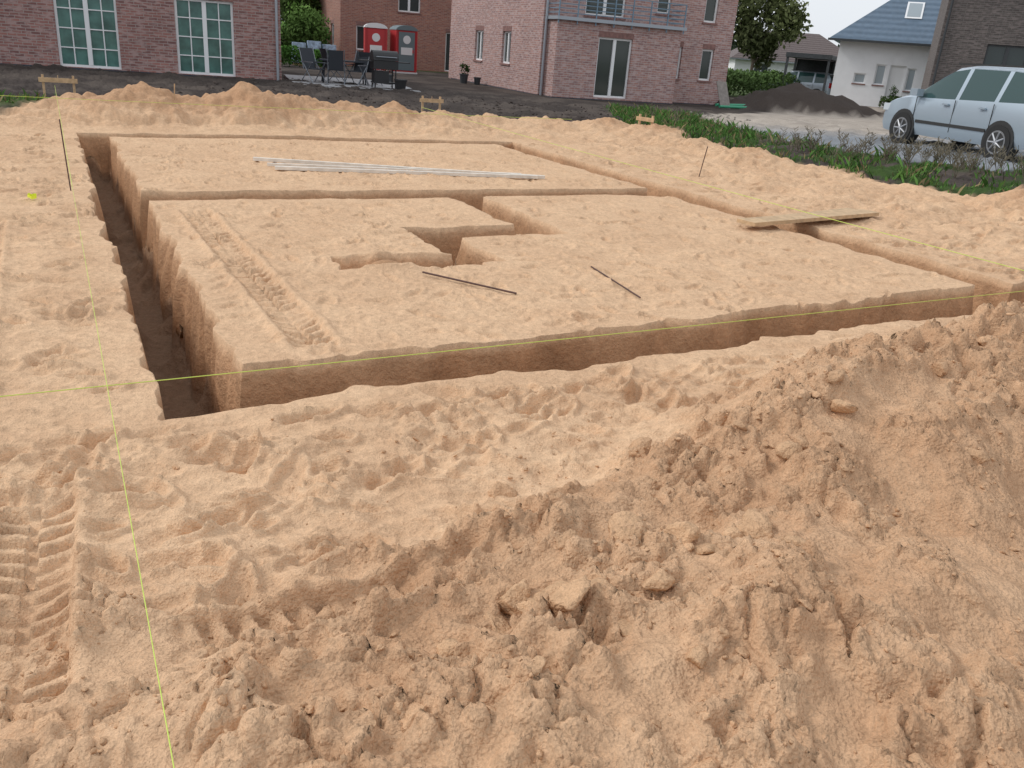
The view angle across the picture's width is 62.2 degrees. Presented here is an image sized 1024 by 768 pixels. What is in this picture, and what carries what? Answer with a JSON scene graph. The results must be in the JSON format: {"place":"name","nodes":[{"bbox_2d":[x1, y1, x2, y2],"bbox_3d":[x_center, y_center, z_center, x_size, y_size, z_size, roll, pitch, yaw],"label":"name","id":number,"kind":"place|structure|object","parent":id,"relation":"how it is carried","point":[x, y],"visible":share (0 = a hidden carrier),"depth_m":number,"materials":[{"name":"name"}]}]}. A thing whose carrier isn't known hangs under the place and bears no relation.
{"place":"outdoors","nodes":[
{"label":"outdoors","id":0,"kind":"place"},
{"bbox_2d":[284,74,420,91],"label":"patio paving","id":1,"kind":"structure","parent":0,"point":[331,83],"depth_m":29.36,"materials":[{"name":"grey concrete"}]},
{"bbox_2d":[298,46,326,83],"bbox_3d":[-6.508,-10.420,27.756,0.765,1.095,0.590,21,27,35],"label":"garden chair","id":2,"kind":"object","parent":1,"relation":"on","point":[308,61],"visible":0.92,"depth_m":27.80,"materials":[{"name":"grey fabric"}]},
{"bbox_2d":[319,47,343,80],"bbox_3d":[-6.212,-11.027,29.350,0.765,1.095,0.590,-10,26,-33],"label":"garden chair","id":3,"kind":"object","parent":1,"relation":"on","point":[323,52],"visible":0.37,"depth_m":29.19,"materials":[{"name":"grey fabric"}]},
{"bbox_2d":[327,49,345,84],"bbox_3d":[-5.787,-10.450,27.974,0.590,1.095,0.765,1,22,-8],"label":"garden chair","id":4,"kind":"object","parent":1,"relation":"on","point":[334,60],"visible":0.89,"depth_m":27.69,"materials":[{"name":"grey fabric"}]},
{"bbox_2d":[319,58,368,84],"bbox_3d":[-5.690,-10.550,28.707,1.600,0.742,0.900,-2,22,-16],"label":"garden table","id":5,"kind":"object","parent":1,"relation":"on","point":[323,72],"visible":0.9,"depth_m":28.34,"materials":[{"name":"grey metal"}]},
{"bbox_2d":[345,50,369,85],"bbox_3d":[-5.162,-10.524,28.287,0.590,1.095,0.765,13,23,21],"label":"garden chair","id":6,"kind":"object","parent":1,"relation":"on","point":[360,67],"visible":0.88,"depth_m":28.39,"materials":[{"name":"grey metal"}]},
{"bbox_2d":[358,52,382,85],"bbox_3d":[-4.800,-10.686,28.768,0.590,1.095,0.765,12,23,18],"label":"garden chair","id":7,"kind":"object","parent":1,"relation":"on","point":[364,54],"visible":0.27,"depth_m":28.40,"materials":[{"name":"grey fabric"}]},
{"bbox_2d":[358,50,409,88],"bbox_3d":[-4.151,-10.199,27.584,1.613,1.176,0.666,-4,23,-21],"label":"barbecue grill","id":8,"kind":"object","parent":1,"relation":"on","point":[385,60],"visible":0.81,"depth_m":27.36,"materials":[{"name":"black metal"}]},
{"bbox_2d":[381,69,393,84],"bbox_3d":[-4.441,-11.298,30.360,0.657,1.118,0.525,-4,23,-22],"label":"plant pot","id":9,"kind":"object","parent":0,"point":[390,77],"visible":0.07,"depth_m":30.32,"materials":[{"name":"grey"}]},
{"bbox_2d":[0,43,1023,767],"bbox_3d":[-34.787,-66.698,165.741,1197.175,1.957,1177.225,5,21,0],"label":"ground","id":10,"kind":"structure","parent":0,"point":[214,249],"depth_m":3.47,"materials":[{"name":"beige sand"}]},
{"bbox_2d":[27,193,36,198],"bbox_3d":[-4.338,-1.701,7.685,0.130,0.042,0.065,20,26,34],"label":"marking tape","id":11,"kind":"object","parent":10,"relation":"on","point":[32,196],"visible":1,"depth_m":7.67,"materials":[{"name":"yellow plastic"}]},
{"bbox_2d":[38,74,77,96],"bbox_3d":[-8.378,-5.319,15.740,0.640,0.770,0.065,-6,24,-24],"label":"batter board","id":12,"kind":"object","parent":10,"relation":"on","point":[43,79],"visible":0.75,"depth_m":15.61,"materials":[{"name":"beige wood"}]},
{"bbox_2d":[59,119,70,190],"bbox_3d":[-4.319,-2.165,8.220,0.070,0.761,0.012,17,25,29],"label":"marking stake","id":13,"kind":"object","parent":10,"relation":"on","point":[65,154],"visible":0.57,"depth_m":8.20,"materials":[{"name":"brown wood"}]},
{"bbox_2d":[55,89,72,186],"bbox_3d":[-5.708,-3.377,10.724,0.004,0.074,10.100,-7,24,-26],"label":"marking string","id":14,"kind":"object","parent":13,"relation":"attached to","point":[64,142],"visible":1,"depth_m":8.60,"materials":[{"name":"green"}]},
{"bbox_2d":[72,187,174,767],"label":"marking string","id":15,"kind":"object","parent":10,"relation":"on","point":[133,538],"visible":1,"depth_m":2.17,"materials":[{"name":"yellow"}]},
{"bbox_2d":[0,63,276,80],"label":"plinth","id":16,"kind":"structure","parent":10,"relation":"on","point":[115,70],"depth_m":25.99,"materials":[{"name":"grey concrete"}]},
{"bbox_2d":[0,0,281,79],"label":"walls","id":17,"kind":"structure","parent":16,"relation":"on","point":[146,33],"depth_m":25.90,"materials":[{"name":"brick"}]},
{"bbox_2d":[53,0,235,76],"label":"window frames","id":18,"kind":"structure","parent":17,"relation":"attached to","point":[89,48],"depth_m":26.03,"materials":[{"name":"white plastic"}]},
{"bbox_2d":[56,0,232,73],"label":"curtained glass","id":19,"kind":"object","parent":18,"relation":"in","point":[95,22],"visible":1,"depth_m":26.03,"materials":[{"name":"green glass"}]},
{"bbox_2d":[275,0,278,79],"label":"gutters","id":20,"kind":"object","parent":17,"relation":"attached to","point":[276,34],"depth_m":26.90,"materials":[{"name":"silver metal"}]},
{"bbox_2d":[0,95,551,118],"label":"marking string","id":21,"kind":"object","parent":10,"relation":"on","point":[269,107],"visible":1,"depth_m":13.89,"materials":[{"name":"yellow"}]},
{"bbox_2d":[280,21,290,59],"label":"shrub","id":22,"kind":"object","parent":10,"relation":"on","point":[283,40],"visible":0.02,"depth_m":48.29,"materials":[{"name":"green plant"}]},
{"bbox_2d":[280,0,321,25],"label":"deciduous tree","id":23,"kind":"object","parent":10,"relation":"on","point":[316,5],"visible":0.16,"depth_m":52.51,"materials":[{"name":"green plant"}]},
{"bbox_2d":[281,44,322,66],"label":"hedge","id":24,"kind":"object","parent":10,"relation":"on","point":[289,49],"visible":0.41,"depth_m":40.91,"materials":[{"name":"green plant"}]},
{"bbox_2d":[280,0,331,52],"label":"shrub","id":25,"kind":"object","parent":10,"relation":"on","point":[303,27],"visible":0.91,"depth_m":46.94,"materials":[{"name":"green plant"}]},
{"bbox_2d":[282,24,332,55],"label":"hedge","id":26,"kind":"object","parent":10,"relation":"on","point":[326,41],"visible":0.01,"depth_m":50.55,"materials":[{"name":"green plant"}]},
{"bbox_2d":[292,40,335,66],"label":"brick pallet","id":27,"kind":"object","parent":10,"relation":"on","point":[315,45],"visible":0.18,"depth_m":42.93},
{"bbox_2d":[363,23,387,70],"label":"portable toilet","id":28,"kind":"object","parent":10,"relation":"on","point":[375,36],"visible":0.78,"depth_m":42.84,"materials":[{"name":"red plastic"}]},
{"bbox_2d":[367,29,384,52],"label":"door","id":29,"kind":"structure","parent":28,"relation":"in","point":[370,31],"depth_m":42.84,"materials":[{"name":"red plastic"}]},
{"bbox_2d":[317,0,451,71],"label":"walls","id":30,"kind":"structure","parent":10,"relation":"on","point":[431,23],"depth_m":49.03,"materials":[{"name":"red brick"}]},
{"bbox_2d":[332,0,449,70],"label":"window frames","id":31,"kind":"structure","parent":30,"relation":"attached to","point":[400,11],"depth_m":48.83,"materials":[{"name":"white plastic"}]},
{"bbox_2d":[333,0,449,69],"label":"glass","id":32,"kind":"object","parent":31,"relation":"in","point":[414,5],"visible":0.31,"depth_m":48.80,"materials":[{"name":"grey glass"}]},
{"bbox_2d":[331,11,450,50],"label":"sills","id":33,"kind":"structure","parent":30,"relation":"attached to","point":[364,23],"depth_m":48.56,"materials":[{"name":"stone"}]},
{"bbox_2d":[267,163,521,173],"bbox_3d":[-1.484,-2.813,11.140,3.324,0.035,0.050,-1,22,-15],"label":"timber batten","id":34,"kind":"object","parent":10,"relation":"on","point":[312,165],"visible":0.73,"depth_m":10.94,"materials":[{"name":"beige wood"}]},
{"bbox_2d":[253,157,544,178],"bbox_3d":[-1.446,-2.850,11.210,3.814,0.041,0.062,2,22,-8],"label":"timber batten","id":35,"kind":"object","parent":10,"relation":"on","point":[329,163],"visible":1,"depth_m":11.09,"materials":[{"name":"beige wood"}]},
{"bbox_2d":[394,79,406,89],"bbox_3d":[-3.602,-9.678,27.480,0.429,0.345,0.429,5,21,0],"label":"plant pot","id":36,"kind":"object","parent":10,"relation":"on","point":[400,83],"visible":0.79,"depth_m":27.34,"materials":[{"name":"black plastic"}]},
{"bbox_2d":[388,25,417,73],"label":"portable toilet","id":37,"kind":"object","parent":10,"relation":"on","point":[403,41],"visible":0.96,"depth_m":43.32,"materials":[{"name":"red plastic"}]},
{"bbox_2d":[398,32,414,70],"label":"door","id":38,"kind":"structure","parent":37,"relation":"in","point":[402,58],"depth_m":43.37,"materials":[{"name":"grey plastic"}]},
{"bbox_2d":[275,166,537,178],"bbox_3d":[-1.291,-2.721,10.923,3.391,0.041,0.063,-2,22,-16],"label":"timber batten","id":39,"kind":"object","parent":10,"relation":"on","point":[400,171],"visible":1,"depth_m":10.86,"materials":[{"name":"beige wood"}]},
{"bbox_2d":[103,78,729,144],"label":"soil clods","id":40,"kind":"object","parent":10,"relation":"on","point":[255,82],"visible":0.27,"depth_m":23.24,"materials":[{"name":"brown soil"}]},
{"bbox_2d":[420,96,443,111],"bbox_3d":[-1.794,-6.018,18.829,0.540,0.690,0.065,-4,23,-21],"label":"batter board","id":41,"kind":"object","parent":10,"relation":"on","point":[423,100],"visible":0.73,"depth_m":18.72,"materials":[{"name":"beige wood"}]},
{"bbox_2d":[459,61,469,83],"bbox_3d":[-2.099,-13.818,37.658,0.425,0.924,0.512,23,28,39],"label":"potted plant","id":42,"kind":"object","parent":10,"relation":"on","point":[463,77],"visible":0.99,"depth_m":37.58,"materials":[{"name":"grey"}]},
{"bbox_2d":[422,271,516,293],"bbox_3d":[-0.314,-0.729,6.097,0.778,0.027,0.015,15,24,24],"label":"steel rod","id":43,"kind":"object","parent":10,"relation":"on","point":[481,285],"visible":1,"depth_m":6.08,"materials":[{"name":"metal"}]},
{"bbox_2d":[474,77,480,84],"bbox_3d":[-1.548,-13.476,37.747,0.343,0.305,0.343,5,21,0],"label":"plant pot","id":44,"kind":"object","parent":10,"relation":"on","point":[477,80],"visible":1,"depth_m":37.65,"materials":[{"name":"grey"}]},
{"bbox_2d":[0,291,1021,396],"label":"marking string","id":45,"kind":"object","parent":10,"relation":"on","point":[456,350],"visible":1,"depth_m":3.87,"materials":[{"name":"yellow fabric"}]},
{"bbox_2d":[0,85,1023,194],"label":"grass verge","id":46,"kind":"object","parent":10,"relation":"on","point":[690,120],"depth_m":16.62,"materials":[{"name":"green plant"}]},
{"bbox_2d":[0,308,1023,767],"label":"sand crumbs","id":47,"kind":"object","parent":10,"relation":"on","point":[222,698],"visible":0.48,"depth_m":2.20,"materials":[{"name":"sand"}]},
{"bbox_2d":[12,313,1020,767],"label":"sand clods","id":48,"kind":"object","parent":10,"relation":"on","point":[502,489],"visible":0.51,"depth_m":2.33,"materials":[{"name":"sand"}]},
{"bbox_2d":[451,78,710,104],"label":"plinth","id":49,"kind":"structure","parent":10,"relation":"on","point":[585,98],"depth_m":33.77,"materials":[{"name":"grey concrete"}]},
{"bbox_2d":[448,0,738,104],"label":"walls","id":50,"kind":"structure","parent":49,"relation":"on","point":[571,53],"depth_m":33.59,"materials":[{"name":"brick"}]},
{"bbox_2d":[473,13,717,82],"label":"sills","id":51,"kind":"structure","parent":50,"relation":"attached to","point":[624,36],"depth_m":33.36,"materials":[{"name":"stone"}]},
{"bbox_2d":[476,0,717,98],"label":"window frames","id":52,"kind":"structure","parent":50,"relation":"attached to","point":[612,58],"depth_m":33.10,"materials":[{"name":"white plastic"}]},
{"bbox_2d":[478,0,715,96],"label":"glass","id":53,"kind":"object","parent":52,"relation":"in","point":[603,66],"visible":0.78,"depth_m":32.78,"materials":[{"name":"grey glass"}]},
{"bbox_2d":[539,0,686,94],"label":"gutters","id":54,"kind":"object","parent":50,"relation":"attached to","point":[547,17],"visible":0.94,"depth_m":31.89,"materials":[{"name":"silver metal"}]},
{"bbox_2d":[549,0,687,33],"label":"railing","id":55,"kind":"object","parent":50,"relation":"attached to","point":[615,8],"visible":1,"depth_m":31.87,"materials":[{"name":"blue paint"}]},
{"bbox_2d":[591,266,640,297],"bbox_3d":[0.779,-0.783,6.461,0.012,0.026,0.840,-4,23,-20],"label":"steel rod","id":56,"kind":"object","parent":10,"relation":"on","point":[616,282],"visible":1,"depth_m":6.41,"materials":[{"name":"metal"}]},
{"bbox_2d":[636,114,653,123],"bbox_3d":[2.846,-5.462,18.235,0.065,0.610,0.520,-12,27,-35],"label":"batter board","id":57,"kind":"object","parent":10,"relation":"on","point":[639,118],"visible":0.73,"depth_m":18.15,"materials":[{"name":"beige wood"}]},
{"bbox_2d":[436,399,857,676],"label":"sand slabs","id":58,"kind":"object","parent":10,"relation":"on","point":[565,596],"depth_m":2.40,"materials":[{"name":"sand"}]},
{"bbox_2d":[699,146,707,176],"bbox_3d":[2.800,-3.206,12.519,0.093,0.582,0.014,5,21,0],"label":"marking stake","id":59,"kind":"object","parent":10,"relation":"on","point":[703,161],"visible":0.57,"depth_m":12.49,"materials":[{"name":"brown wood"}]},
{"bbox_2d":[684,111,750,121],"bbox_3d":[6.195,-8.221,26.158,2.802,0.199,3.655,-4,23,-21],"label":"rubble","id":60,"kind":"object","parent":10,"relation":"on","point":[714,118],"visible":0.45,"depth_m":25.91,"materials":[{"name":"grey stone"}]},
{"bbox_2d":[422,107,1023,270],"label":"marking string","id":61,"kind":"object","parent":10,"relation":"on","point":[766,201],"visible":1,"depth_m":8.70,"materials":[{"name":"yellow"}]},
{"bbox_2d":[716,81,729,108],"bbox_3d":[8.400,-11.486,33.742,0.500,1.000,0.530,-7,24,-26],"label":"leaning board","id":62,"kind":"object","parent":10,"relation":"on","point":[722,89],"visible":1,"depth_m":33.73,"materials":[{"name":"grey wood"}]},
{"bbox_2d":[715,103,746,108],"bbox_3d":[9.379,-11.219,34.286,2.914,0.190,0.415,-9,25,-31],"label":"green pipe","id":63,"kind":"object","parent":10,"relation":"on","point":[737,106],"visible":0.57,"depth_m":33.85,"materials":[{"name":"green plastic"}]},
{"bbox_2d":[726,67,799,95],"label":"hedge","id":64,"kind":"object","parent":10,"relation":"on","point":[746,80],"visible":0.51,"depth_m":48.72,"materials":[{"name":"green plant"}]},
{"bbox_2d":[732,0,812,70],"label":"deciduous tree","id":65,"kind":"object","parent":10,"relation":"on","point":[753,38],"visible":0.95,"depth_m":77.23,"materials":[{"name":"green plant"}]},
{"bbox_2d":[728,31,838,72],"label":"bungalow","id":66,"kind":"object","parent":10,"relation":"on","point":[815,44],"visible":0.18,"depth_m":88.48,"materials":[{"name":"white"}]},
{"bbox_2d":[731,40,839,49],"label":"distant treeline","id":67,"kind":"object","parent":10,"relation":"on","point":[734,46],"depth_m":183.25,"materials":[{"name":"green plant"}]},
{"bbox_2d":[760,70,833,94],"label":"parked car","id":68,"kind":"object","parent":10,"relation":"on","point":[813,80],"visible":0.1,"depth_m":51.16,"materials":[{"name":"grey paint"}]},
{"bbox_2d":[736,209,879,226],"bbox_3d":[3.399,-1.892,9.620,2.272,0.040,0.240,-11,26,-34],"label":"scaffold board","id":69,"kind":"object","parent":10,"relation":"on","point":[792,218],"visible":1,"depth_m":9.47,"materials":[{"name":"beige wood"}]},
{"bbox_2d":[782,52,836,91],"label":"carport","id":70,"kind":"object","parent":10,"relation":"on","point":[817,63],"visible":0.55,"depth_m":53.59,"materials":[{"name":"grey metal"}]},
{"bbox_2d":[649,104,1023,181],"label":"dry weeds","id":71,"kind":"object","parent":10,"relation":"on","point":[937,149],"visible":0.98,"depth_m":15.00,"materials":[{"name":"plant"}]},
{"bbox_2d":[830,41,930,107],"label":"walls","id":72,"kind":"structure","parent":10,"relation":"on","point":[866,58],"depth_m":48.70,"materials":[{"name":"white paint"}]},
{"bbox_2d":[851,83,909,92],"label":"sills","id":73,"kind":"structure","parent":72,"relation":"attached to","point":[876,85],"depth_m":48.83,"materials":[{"name":"stone"}]},
{"bbox_2d":[830,0,941,43],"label":"roof","id":74,"kind":"structure","parent":72,"relation":"on","point":[888,21],"depth_m":48.04,"materials":[{"name":"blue tile"}]},
{"bbox_2d":[828,38,930,46],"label":"gutters","id":75,"kind":"object","parent":74,"relation":"attached to","point":[883,42],"visible":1,"depth_m":47.48,"materials":[{"name":"grey metal"}]},
{"bbox_2d":[853,2,924,105],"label":"window frames","id":76,"kind":"structure","parent":72,"relation":"attached to","point":[906,16],"depth_m":48.41,"materials":[{"name":"white plastic"}]},
{"bbox_2d":[854,3,922,89],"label":"glass","id":77,"kind":"object","parent":76,"relation":"in","point":[914,9],"visible":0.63,"depth_m":48.34,"materials":[{"name":"grey glass"}]},
{"bbox_2d":[885,67,904,102],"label":"door panels","id":78,"kind":"object","parent":72,"relation":"attached to","point":[896,76],"visible":0.6,"depth_m":48.48,"materials":[{"name":"white"}]},
{"bbox_2d":[878,95,901,106],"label":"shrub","id":79,"kind":"object","parent":10,"relation":"on","point":[889,100],"visible":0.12,"depth_m":47.74,"materials":[{"name":"green plant"}]},
{"bbox_2d":[889,85,898,99],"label":"shrub","id":80,"kind":"object","parent":10,"relation":"on","point":[893,89],"visible":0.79,"depth_m":47.88,"materials":[{"name":"green plant"}]},
{"bbox_2d":[882,63,1023,160],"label":"parked car","id":81,"kind":"object","parent":10,"relation":"on","point":[982,105],"visible":0.88,"depth_m":17.45,"materials":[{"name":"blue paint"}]},
{"bbox_2d":[921,0,1023,88],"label":"walls","id":82,"kind":"structure","parent":10,"relation":"on","point":[975,28],"depth_m":36.06,"materials":[{"name":"brick"}]},
{"bbox_2d":[931,0,953,85],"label":"gutters","id":83,"kind":"object","parent":82,"relation":"attached to","point":[943,39],"visible":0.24,"depth_m":36.48,"materials":[{"name":"grey metal"}]},
{"bbox_2d":[983,44,1023,65],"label":"window frames","id":84,"kind":"structure","parent":82,"relation":"attached to","point":[1005,54],"depth_m":35.93,"materials":[{"name":"grey"}]},
{"bbox_2d":[984,46,1023,65],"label":"glass","id":85,"kind":"object","parent":84,"relation":"in","point":[995,56],"visible":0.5,"depth_m":35.99,"materials":[{"name":"grey glass"}]},
{"bbox_2d":[734,0,889,45],"label":"sky","id":86,"kind":"structure","parent":0,"point":[827,17],"materials":[{"name":"white"}]}
]}

